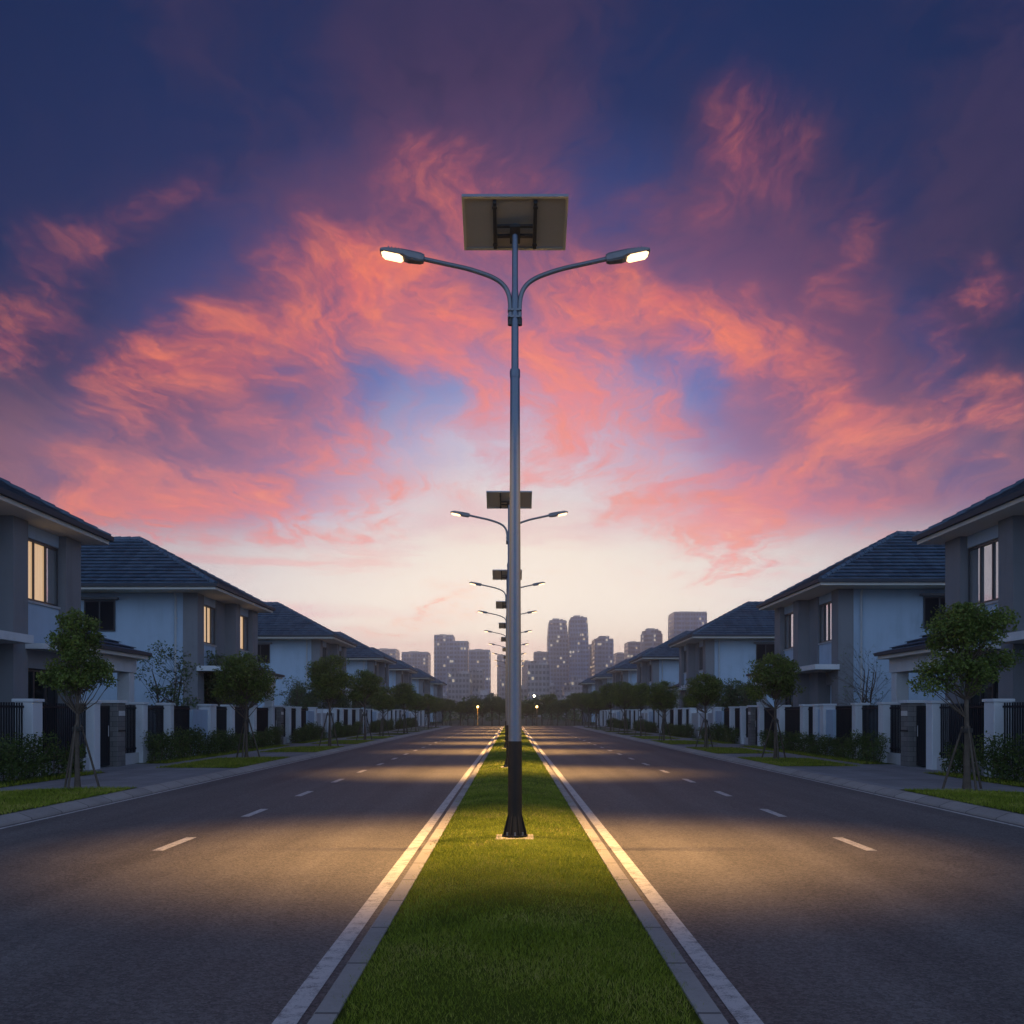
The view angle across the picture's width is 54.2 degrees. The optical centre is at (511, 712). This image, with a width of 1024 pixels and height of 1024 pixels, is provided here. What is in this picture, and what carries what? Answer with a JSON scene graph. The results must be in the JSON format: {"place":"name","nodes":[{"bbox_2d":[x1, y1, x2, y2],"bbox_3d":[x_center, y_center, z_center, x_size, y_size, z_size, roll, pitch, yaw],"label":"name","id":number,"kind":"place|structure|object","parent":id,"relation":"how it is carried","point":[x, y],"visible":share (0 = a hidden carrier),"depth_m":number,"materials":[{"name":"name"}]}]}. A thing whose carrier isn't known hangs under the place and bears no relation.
{"place":"outdoors","nodes":[
{"label":"outdoors","id":0,"kind":"place"},
{"bbox_2d":[0,726,444,814],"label":"pavement","id":1,"kind":"structure","parent":0,"point":[138,775],"depth_m":24.80,"materials":[{"name":"concrete"}]},
{"bbox_2d":[0,699,213,780],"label":"fence","id":2,"kind":"object","parent":1,"relation":"on","point":[114,731],"visible":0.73,"depth_m":27.91,"materials":[{"name":"white metal"}]},
{"bbox_2d":[402,651,430,674],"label":"tower","id":3,"kind":"structure","parent":0,"point":[419,660],"depth_m":760.00,"materials":[{"name":"grey concrete"}]},
{"bbox_2d":[434,634,468,695],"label":"tower","id":4,"kind":"structure","parent":0,"point":[450,652],"depth_m":700.00,"materials":[{"name":"grey concrete"}]},
{"bbox_2d":[447,668,471,715],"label":"city block","id":5,"kind":"structure","parent":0,"point":[459,686],"depth_m":478.82,"materials":[{"name":"grey concrete"}]},
{"bbox_2d":[469,668,484,694],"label":"city block","id":6,"kind":"structure","parent":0,"point":[478,678],"depth_m":492.81,"materials":[{"name":"grey concrete"}]},
{"bbox_2d":[469,649,490,694],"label":"tower","id":7,"kind":"structure","parent":0,"point":[479,658],"depth_m":680.00,"materials":[{"name":"grey concrete"}]},
{"bbox_2d":[497,654,505,695],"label":"tower","id":8,"kind":"structure","parent":0,"point":[500,669],"depth_m":810.00,"materials":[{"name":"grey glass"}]},
{"bbox_2d":[425,716,597,725],"bbox_3d":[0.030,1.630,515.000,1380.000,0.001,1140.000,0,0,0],"label":"ground","id":9,"kind":"structure","parent":0,"point":[496,722],"depth_m":171.61,"materials":[{"name":"green plant"}]},
{"bbox_2d":[0,477,151,760],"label":"house","id":10,"kind":"structure","parent":9,"relation":"on","point":[42,541],"depth_m":26.11,"materials":[{"name":"white paint"}]},
{"bbox_2d":[28,669,57,752],"bbox_3d":[-12.470,-0.040,26.390,0.160,2.200,2.140,0,0,0],"label":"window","id":11,"kind":"structure","parent":10,"relation":"in","point":[35,691],"depth_m":26.57,"materials":[{"name":"black glass"}]},
{"bbox_2d":[28,538,60,609],"bbox_3d":[-12.470,-3.670,26.390,0.160,1.660,2.140,0,0,0],"label":"window","id":12,"kind":"structure","parent":10,"relation":"in","point":[42,558],"depth_m":26.63,"materials":[{"name":"yellow glass"}]},
{"bbox_2d":[81,536,284,749],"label":"house","id":13,"kind":"structure","parent":9,"relation":"on","point":[140,593],"depth_m":40.40,"materials":[{"name":"paint"}]},
{"bbox_2d":[81,597,118,630],"bbox_3d":[-16.645,-3.980,40.289,1.550,1.360,0.218,0,0,0],"label":"window","id":14,"kind":"structure","parent":13,"relation":"in","point":[103,608],"depth_m":40.37,"materials":[{"name":"black glass"}]},
{"bbox_2d":[204,605,216,646],"bbox_3d":[-12.810,-3.670,42.235,0.160,1.660,1.770,0,0,0],"label":"window","id":15,"kind":"structure","parent":13,"relation":"in","point":[209,612],"depth_m":42.45,"materials":[{"name":"yellow glass"}]},
{"bbox_2d":[240,615,248,652],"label":"window","id":16,"kind":"structure","parent":13,"relation":"in","point":[243,620],"depth_m":46.45,"materials":[{"name":"yellow glass"}]},
{"bbox_2d":[213,704,317,750],"bbox_3d":[-11.270,0.620,46.850,0.580,1.960,19.770,0,0,0],"label":"fence","id":17,"kind":"object","parent":9,"relation":"on","point":[289,718],"visible":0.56,"depth_m":45.67,"materials":[{"name":"white concrete"}]},
{"bbox_2d":[258,602,356,709],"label":"house","id":18,"kind":"structure","parent":9,"relation":"on","point":[292,642],"depth_m":66.20,"materials":[{"name":"paint"}]},
{"bbox_2d":[258,642,271,662],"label":"window","id":19,"kind":"structure","parent":18,"relation":"in","point":[263,647],"depth_m":66.18,"materials":[{"name":"black glass"}]},
{"bbox_2d":[317,709,333,737],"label":"garden wall","id":20,"kind":"structure","parent":9,"relation":"on","point":[321,715],"depth_m":59.58,"materials":[{"name":"white paint"}]},
{"bbox_2d":[328,708,377,732],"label":"fence","id":21,"kind":"object","parent":9,"relation":"on","point":[349,716],"visible":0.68,"depth_m":71.02,"materials":[{"name":"white concrete"}]},
{"bbox_2d":[335,631,396,708],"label":"house","id":22,"kind":"structure","parent":9,"relation":"on","point":[361,656],"depth_m":91.70,"materials":[{"name":"paint"}]},
{"bbox_2d":[370,647,417,709],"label":"house","id":23,"kind":"structure","parent":9,"relation":"on","point":[400,672],"depth_m":114.20,"materials":[{"name":"paint"}]},
{"bbox_2d":[384,709,409,728],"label":"fence","id":24,"kind":"object","parent":9,"relation":"on","point":[396,714],"visible":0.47,"depth_m":97.50,"materials":[{"name":"white paint"}]},
{"bbox_2d":[398,660,434,723],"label":"house","id":25,"kind":"structure","parent":9,"relation":"on","point":[421,680],"depth_m":142.20,"materials":[{"name":"paint"}]},
{"bbox_2d":[416,668,446,721],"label":"house","id":26,"kind":"structure","parent":9,"relation":"on","point":[436,688],"depth_m":169.20,"materials":[{"name":"paint"}]},
{"bbox_2d":[466,695,484,725],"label":"roadside tree","id":27,"kind":"object","parent":9,"relation":"on","point":[472,704],"visible":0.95,"depth_m":127.62,"materials":[{"name":"green plant"}]},
{"bbox_2d":[443,697,581,721],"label":"distant wood","id":28,"kind":"object","parent":9,"relation":"on","point":[447,715],"visible":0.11,"depth_m":214.68,"materials":[{"name":"green plant"}]},
{"bbox_2d":[545,700,570,725],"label":"roadside tree","id":29,"kind":"object","parent":9,"relation":"on","point":[558,709],"visible":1,"depth_m":128.33,"materials":[{"name":"green plant"}]},
{"bbox_2d":[578,668,608,721],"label":"house","id":30,"kind":"structure","parent":9,"relation":"on","point":[588,685],"depth_m":167.20,"materials":[{"name":"paint"}]},
{"bbox_2d":[590,659,627,723],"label":"house","id":31,"kind":"structure","parent":9,"relation":"on","point":[602,678],"depth_m":140.65,"materials":[{"name":"paint"}]},
{"bbox_2d":[615,709,644,728],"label":"fence","id":32,"kind":"object","parent":9,"relation":"on","point":[632,715],"visible":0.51,"depth_m":94.80,"materials":[{"name":"white metal"}]},
{"bbox_2d":[606,647,654,709],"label":"house","id":33,"kind":"structure","parent":9,"relation":"on","point":[625,671],"depth_m":114.70,"materials":[{"name":"paint"}]},
{"bbox_2d":[629,631,690,709],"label":"house","id":34,"kind":"structure","parent":9,"relation":"on","point":[658,663],"depth_m":90.70,"materials":[{"name":"paint"}]},
{"bbox_2d":[647,708,696,733],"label":"fence","id":35,"kind":"object","parent":9,"relation":"on","point":[679,716],"visible":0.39,"depth_m":70.12,"materials":[{"name":"white metal"}]},
{"bbox_2d":[692,709,712,738],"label":"garden wall","id":36,"kind":"structure","parent":9,"relation":"on","point":[697,719],"depth_m":59.81,"materials":[{"name":"white paint"}]},
{"bbox_2d":[667,601,774,712],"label":"house","id":37,"kind":"structure","parent":9,"relation":"on","point":[730,644],"depth_m":65.90,"materials":[{"name":"paint"}]},
{"bbox_2d":[754,642,774,662],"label":"window","id":38,"kind":"structure","parent":37,"relation":"in","point":[762,648],"depth_m":65.87,"materials":[{"name":"black glass"}]},
{"bbox_2d":[712,704,836,754],"bbox_3d":[11.330,0.620,45.550,0.580,1.960,19.770,0,0,0],"label":"fence","id":39,"kind":"object","parent":9,"relation":"on","point":[749,722],"visible":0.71,"depth_m":44.78,"materials":[{"name":"white metal"}]},
{"bbox_2d":[746,531,944,740],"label":"house","id":40,"kind":"structure","parent":9,"relation":"on","point":[887,592],"depth_m":39.10,"materials":[{"name":"paint"}]},
{"bbox_2d":[783,612,792,650],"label":"window","id":41,"kind":"structure","parent":40,"relation":"in","point":[788,617],"depth_m":45.15,"materials":[{"name":"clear glass"}]},
{"bbox_2d":[818,601,830,644],"bbox_3d":[12.870,-3.670,40.935,0.160,1.660,1.770,0,0,0],"label":"window","id":42,"kind":"structure","parent":40,"relation":"in","point":[825,609],"depth_m":41.15,"materials":[{"name":"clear glass"}]},
{"bbox_2d":[919,593,944,628],"bbox_3d":[16.705,-3.980,38.989,1.550,1.360,0.218,0,0,0],"label":"window","id":43,"kind":"structure","parent":40,"relation":"in","point":[930,600],"depth_m":39.08,"materials":[{"name":"black glass"}]},
{"bbox_2d":[874,478,1023,764],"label":"house","id":44,"kind":"structure","parent":9,"relation":"on","point":[982,541],"depth_m":26.31,"materials":[{"name":"grey paint"}]},
{"bbox_2d":[968,538,997,605],"bbox_3d":[12.530,-3.670,26.390,0.160,1.660,2.140,0,0,0],"label":"window","id":45,"kind":"structure","parent":44,"relation":"in","point":[983,558],"depth_m":26.58,"materials":[{"name":"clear glass"}]},
{"bbox_2d":[969,672,997,750],"bbox_3d":[12.530,-0.040,26.390,0.160,2.200,2.140,0,0,0],"label":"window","id":46,"kind":"structure","parent":44,"relation":"in","point":[991,692],"depth_m":26.64,"materials":[{"name":"glass"}]},
{"bbox_2d":[0,726,1023,1023],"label":"road","id":47,"kind":"structure","parent":0,"point":[230,914],"depth_m":9.38,"materials":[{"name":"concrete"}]},
{"bbox_2d":[0,726,450,826],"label":"kerb","id":48,"kind":"structure","parent":47,"relation":"on","point":[23,816],"depth_m":19.89,"materials":[{"name":"concrete"}]},
{"bbox_2d":[307,726,503,1023],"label":"kerb","id":49,"kind":"structure","parent":47,"relation":"on","point":[328,1010],"depth_m":6.80,"materials":[{"name":"concrete"}]},
{"bbox_2d":[0,727,1023,1023],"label":"road marking","id":50,"kind":"object","parent":47,"relation":"on","point":[740,1009],"visible":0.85,"depth_m":7.88,"materials":[{"name":"paint"}]},
{"bbox_2d":[334,726,702,1023],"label":"median","id":51,"kind":"object","parent":47,"relation":"on","point":[574,1013],"visible":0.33,"depth_m":6.31,"materials":[{"name":"plant"}]},
{"bbox_2d":[469,569,544,748],"bbox_3d":[-0.200,-2.192,41.584,3.161,7.455,0.693,0,0,0],"label":"street lamp","id":52,"kind":"object","parent":51,"relation":"on","point":[499,574],"visible":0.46,"depth_m":41.55,"materials":[{"name":"metal"}]},
{"bbox_2d":[451,491,567,767],"bbox_3d":[-0.075,-2.192,26.984,3.161,7.455,0.693,0,0,0],"label":"street lamp","id":53,"kind":"object","parent":51,"relation":"on","point":[498,499],"visible":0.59,"depth_m":26.95,"materials":[{"name":"metal"}]},
{"bbox_2d":[380,194,649,839],"bbox_3d":[0.035,-2.192,11.734,3.161,7.455,0.693,0,0,0],"label":"street lamp","id":54,"kind":"object","parent":51,"relation":"on","point":[514,223],"visible":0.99,"depth_m":11.70,"materials":[{"name":"metal"}]},
{"bbox_2d":[521,727,728,1023],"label":"kerb","id":55,"kind":"structure","parent":47,"relation":"on","point":[708,1011],"depth_m":6.80,"materials":[{"name":"concrete"}]},
{"bbox_2d":[574,726,1023,825],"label":"kerb","id":56,"kind":"structure","parent":47,"relation":"on","point":[1000,815],"depth_m":20.16,"materials":[{"name":"concrete"}]},
{"bbox_2d":[0,726,1023,1023],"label":"lawn","id":57,"kind":"structure","parent":0,"point":[71,791],"depth_m":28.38,"materials":[{"name":"plant"}]},
{"bbox_2d":[0,729,71,784],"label":"bush","id":58,"kind":"object","parent":57,"relation":"on","point":[30,766],"visible":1,"depth_m":21.90,"materials":[{"name":"green plant"}]},
{"bbox_2d":[48,741,86,774],"bbox_3d":[-10.767,1.107,24.376,0.565,0.861,1.743,0,0,0],"label":"bush","id":59,"kind":"object","parent":57,"relation":"on","point":[62,756],"visible":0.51,"depth_m":24.22,"materials":[{"name":"green plant"}]},
{"bbox_2d":[35,607,117,787],"bbox_3d":[-8.714,-0.272,20.023,1.640,3.654,1.126,0,0,0],"label":"street tree","id":60,"kind":"object","parent":57,"relation":"on","point":[71,677],"visible":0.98,"depth_m":19.90,"materials":[{"name":"green plant"}]},
{"bbox_2d":[140,728,187,762],"bbox_3d":[-10.756,1.002,31.010,0.710,1.049,2.990,0,0,0],"label":"hedge","id":61,"kind":"object","parent":57,"relation":"on","point":[155,743],"visible":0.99,"depth_m":30.73,"materials":[{"name":"green plant"}]},
{"bbox_2d":[173,724,213,758],"bbox_3d":[-10.785,0.956,33.810,0.764,1.145,2.990,0,0,0],"label":"hedge","id":62,"kind":"object","parent":57,"relation":"on","point":[195,741],"visible":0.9,"depth_m":33.70,"materials":[{"name":"green plant"}]},
{"bbox_2d":[201,727,235,754],"bbox_3d":[-10.695,1.019,36.540,0.774,1.013,2.990,0,0,0],"label":"hedge","id":63,"kind":"object","parent":57,"relation":"on","point":[215,739],"visible":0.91,"depth_m":36.33,"materials":[{"name":"green plant"}]},
{"bbox_2d":[227,731,251,750],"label":"hedge","id":64,"kind":"object","parent":57,"relation":"on","point":[235,744],"visible":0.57,"depth_m":38.87,"materials":[{"name":"green plant"}]},
{"bbox_2d":[210,651,278,757],"bbox_3d":[-8.862,-0.258,33.114,2.182,3.631,2.109,0,0,0],"label":"street tree","id":65,"kind":"object","parent":57,"relation":"on","point":[239,680],"visible":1,"depth_m":32.95,"materials":[{"name":"green plant"}]},
{"bbox_2d":[248,730,271,748],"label":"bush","id":66,"kind":"object","parent":57,"relation":"on","point":[258,736],"visible":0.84,"depth_m":41.85,"materials":[{"name":"green plant"}]},
{"bbox_2d":[263,725,284,746],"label":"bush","id":67,"kind":"object","parent":57,"relation":"on","point":[273,730],"visible":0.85,"depth_m":44.57,"materials":[{"name":"green plant"}]},
{"bbox_2d":[288,726,309,742],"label":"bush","id":68,"kind":"object","parent":57,"relation":"on","point":[300,734],"visible":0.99,"depth_m":49.99,"materials":[{"name":"green plant"}]},
{"bbox_2d":[304,654,353,745],"bbox_3d":[-8.262,-0.553,44.863,2.326,4.240,2.407,0,0,10],"label":"street tree","id":69,"kind":"object","parent":57,"relation":"on","point":[329,683],"visible":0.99,"depth_m":44.53,"materials":[{"name":"green plant"}]},
{"bbox_2d":[345,669,384,739],"bbox_3d":[-8.044,-0.430,54.759,2.097,3.989,2.310,0,0,27],"label":"street tree","id":70,"kind":"object","parent":57,"relation":"on","point":[368,682],"visible":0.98,"depth_m":54.48,"materials":[{"name":"green plant"}]},
{"bbox_2d":[369,686,400,735],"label":"street tree","id":71,"kind":"object","parent":57,"relation":"on","point":[383,700],"visible":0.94,"depth_m":63.32,"materials":[{"name":"green plant"}]},
{"bbox_2d":[392,682,416,732],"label":"street tree","id":72,"kind":"object","parent":57,"relation":"on","point":[404,693],"visible":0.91,"depth_m":73.73,"materials":[{"name":"green plant"}]},
{"bbox_2d":[405,693,426,730],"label":"street tree","id":73,"kind":"object","parent":57,"relation":"on","point":[421,703],"visible":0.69,"depth_m":84.32,"materials":[{"name":"green plant"}]},
{"bbox_2d":[420,693,436,728],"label":"street tree","id":74,"kind":"object","parent":57,"relation":"on","point":[430,700],"visible":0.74,"depth_m":95.32,"materials":[{"name":"green plant"}]},
{"bbox_2d":[586,690,606,728],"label":"street tree","id":75,"kind":"object","parent":57,"relation":"on","point":[595,701],"visible":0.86,"depth_m":95.22,"materials":[{"name":"green plant"}]},
{"bbox_2d":[598,682,616,730],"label":"street tree","id":76,"kind":"object","parent":57,"relation":"on","point":[606,691],"visible":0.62,"depth_m":84.32,"materials":[{"name":"green plant"}]},
{"bbox_2d":[608,681,635,732],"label":"street tree","id":77,"kind":"object","parent":57,"relation":"on","point":[620,698],"visible":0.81,"depth_m":73.20,"materials":[{"name":"green plant"}]},
{"bbox_2d":[626,682,650,735],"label":"street tree","id":78,"kind":"object","parent":57,"relation":"on","point":[636,693],"visible":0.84,"depth_m":63.53,"materials":[{"name":"green plant"}]},
{"bbox_2d":[642,680,680,740],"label":"street tree","id":79,"kind":"object","parent":57,"relation":"on","point":[661,699],"visible":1,"depth_m":53.32,"materials":[{"name":"green plant"}]},
{"bbox_2d":[680,672,727,747],"bbox_3d":[8.203,-0.095,42.464,2.044,3.296,1.855,0,0,-5],"label":"street tree","id":80,"kind":"object","parent":57,"relation":"on","point":[708,691],"visible":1,"depth_m":42.31,"materials":[{"name":"green plant"}]},
{"bbox_2d":[709,722,727,741],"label":"hedge","id":81,"kind":"object","parent":57,"relation":"on","point":[717,729],"visible":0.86,"depth_m":52.39,"materials":[{"name":"green plant"}]},
{"bbox_2d":[719,725,739,743],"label":"hedge","id":82,"kind":"object","parent":57,"relation":"on","point":[730,733],"visible":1,"depth_m":49.41,"materials":[{"name":"green plant"}]},
{"bbox_2d":[757,728,783,748],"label":"hedge","id":83,"kind":"object","parent":57,"relation":"on","point":[770,742],"visible":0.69,"depth_m":41.58,"materials":[{"name":"green plant"}]},
{"bbox_2d":[740,651,805,758],"bbox_3d":[8.556,-0.223,32.565,2.105,3.560,1.911,0,0,0],"label":"street tree","id":84,"kind":"object","parent":57,"relation":"on","point":[777,680],"visible":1,"depth_m":32.42,"materials":[{"name":"green plant"}]},
{"bbox_2d":[778,730,803,751],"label":"hedge","id":85,"kind":"object","parent":57,"relation":"on","point":[789,744],"visible":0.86,"depth_m":38.64,"materials":[{"name":"green plant"}]},
{"bbox_2d":[795,732,829,754],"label":"hedge","id":86,"kind":"object","parent":57,"relation":"on","point":[813,748],"visible":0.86,"depth_m":35.97,"materials":[{"name":"green plant"}]},
{"bbox_2d":[817,734,853,758],"bbox_3d":[10.833,1.114,33.390,0.718,0.814,2.990,0,0,0],"label":"hedge","id":87,"kind":"object","parent":57,"relation":"on","point":[834,743],"visible":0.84,"depth_m":33.30,"materials":[{"name":"green plant"}]},
{"bbox_2d":[843,729,890,763],"bbox_3d":[10.816,1.002,30.590,0.710,1.049,2.990,0,0,0],"label":"hedge","id":88,"kind":"object","parent":57,"relation":"on","point":[866,752],"visible":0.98,"depth_m":30.27,"materials":[{"name":"green plant"}]},
{"bbox_2d":[938,742,980,775],"bbox_3d":[10.873,1.107,24.176,0.565,0.861,1.743,0,0,0],"label":"bush","id":89,"kind":"object","parent":57,"relation":"on","point":[957,757],"visible":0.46,"depth_m":24.41,"materials":[{"name":"green plant"}]},
{"bbox_2d":[906,601,1023,789],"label":"street tree","id":90,"kind":"object","parent":57,"relation":"on","point":[969,626],"visible":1,"depth_m":19.41,"materials":[{"name":"green plant"}]},
{"bbox_2d":[973,730,1023,783],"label":"bush","id":91,"kind":"object","parent":57,"relation":"on","point":[995,763],"visible":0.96,"depth_m":21.77,"materials":[{"name":"green plant"}]},
{"bbox_2d":[0,0,1023,695],"label":"sky","id":92,"kind":"structure","parent":0,"point":[212,355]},
{"bbox_2d":[527,661,549,716],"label":"city block","id":93,"kind":"structure","parent":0,"point":[538,678],"depth_m":447.36,"materials":[{"name":"grey concrete"}]},
{"bbox_2d":[547,618,567,689],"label":"tower","id":94,"kind":"structure","parent":0,"point":[557,646],"depth_m":710.68,"materials":[{"name":"grey concrete"}]},
{"bbox_2d":[568,615,588,682],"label":"tower","id":95,"kind":"structure","parent":0,"point":[578,636],"depth_m":690.71,"materials":[{"name":"grey glass"}]},
{"bbox_2d":[592,636,613,675],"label":"tower","id":96,"kind":"structure","parent":0,"point":[602,652],"depth_m":699.40,"materials":[{"name":"grey concrete"}]},
{"bbox_2d":[624,641,639,659],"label":"tower","id":97,"kind":"structure","parent":0,"point":[631,649],"depth_m":740.00,"materials":[{"name":"grey glass"}]},
{"bbox_2d":[640,628,662,652],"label":"tower","id":98,"kind":"structure","parent":0,"point":[651,637],"depth_m":702.37,"materials":[{"name":"grey concrete"}]},
{"bbox_2d":[668,611,706,639],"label":"tower","id":99,"kind":"structure","parent":0,"point":[680,622],"depth_m":670.00,"materials":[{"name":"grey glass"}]},
{"bbox_2d":[580,726,1023,814],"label":"pavement","id":100,"kind":"structure","parent":0,"point":[896,776],"depth_m":24.80,"materials":[{"name":"concrete"}]},
{"bbox_2d":[812,699,1023,779],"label":"fence","id":101,"kind":"object","parent":100,"relation":"on","point":[919,733],"visible":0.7,"depth_m":27.71,"materials":[{"name":"white metal"}]},
{"label":"terrain","id":102,"kind":"structure","parent":0,"visible":0},
{"bbox_2d":[134,640,201,712],"bbox_3d":[-12.516,-0.522,36.348,2.465,4.219,1.959,0,0,-39],"label":"garden tree","id":103,"kind":"object","parent":102,"relation":"on","point":[158,691],"visible":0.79,"depth_m":36.26,"materials":[{"name":"green plant"}]},
{"bbox_2d":[204,650,265,706],"bbox_3d":[-12.350,-0.535,42.385,4.034,4.234,2.644,0,0,0],"label":"garden tree","id":104,"kind":"object","parent":102,"relation":"on","point":[209,682],"visible":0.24,"depth_m":41.87,"materials":[{"name":"green plant"}]},
{"bbox_2d":[278,675,306,706],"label":"garden tree","id":105,"kind":"object","parent":102,"relation":"on","point":[299,702],"visible":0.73,"depth_m":57.33,"materials":[{"name":"green plant"}]},
{"bbox_2d":[286,681,324,710],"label":"garden tree","id":106,"kind":"object","parent":102,"relation":"on","point":[311,699],"visible":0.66,"depth_m":60.98,"materials":[{"name":"green plant"}]},
{"label":"terrain","id":107,"kind":"structure","parent":0,"visible":0},
{"bbox_2d":[712,678,756,708],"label":"garden tree","id":108,"kind":"object","parent":107,"relation":"on","point":[732,694],"visible":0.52,"depth_m":57.80,"materials":[{"name":"green plant"}]},
{"bbox_2d":[827,643,890,707],"bbox_3d":[12.594,-0.460,36.017,2.270,4.104,1.992,0,0,0],"label":"bare shrub","id":109,"kind":"object","parent":107,"relation":"on","point":[865,698],"visible":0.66,"depth_m":35.91,"materials":[{"name":"brown plant"}]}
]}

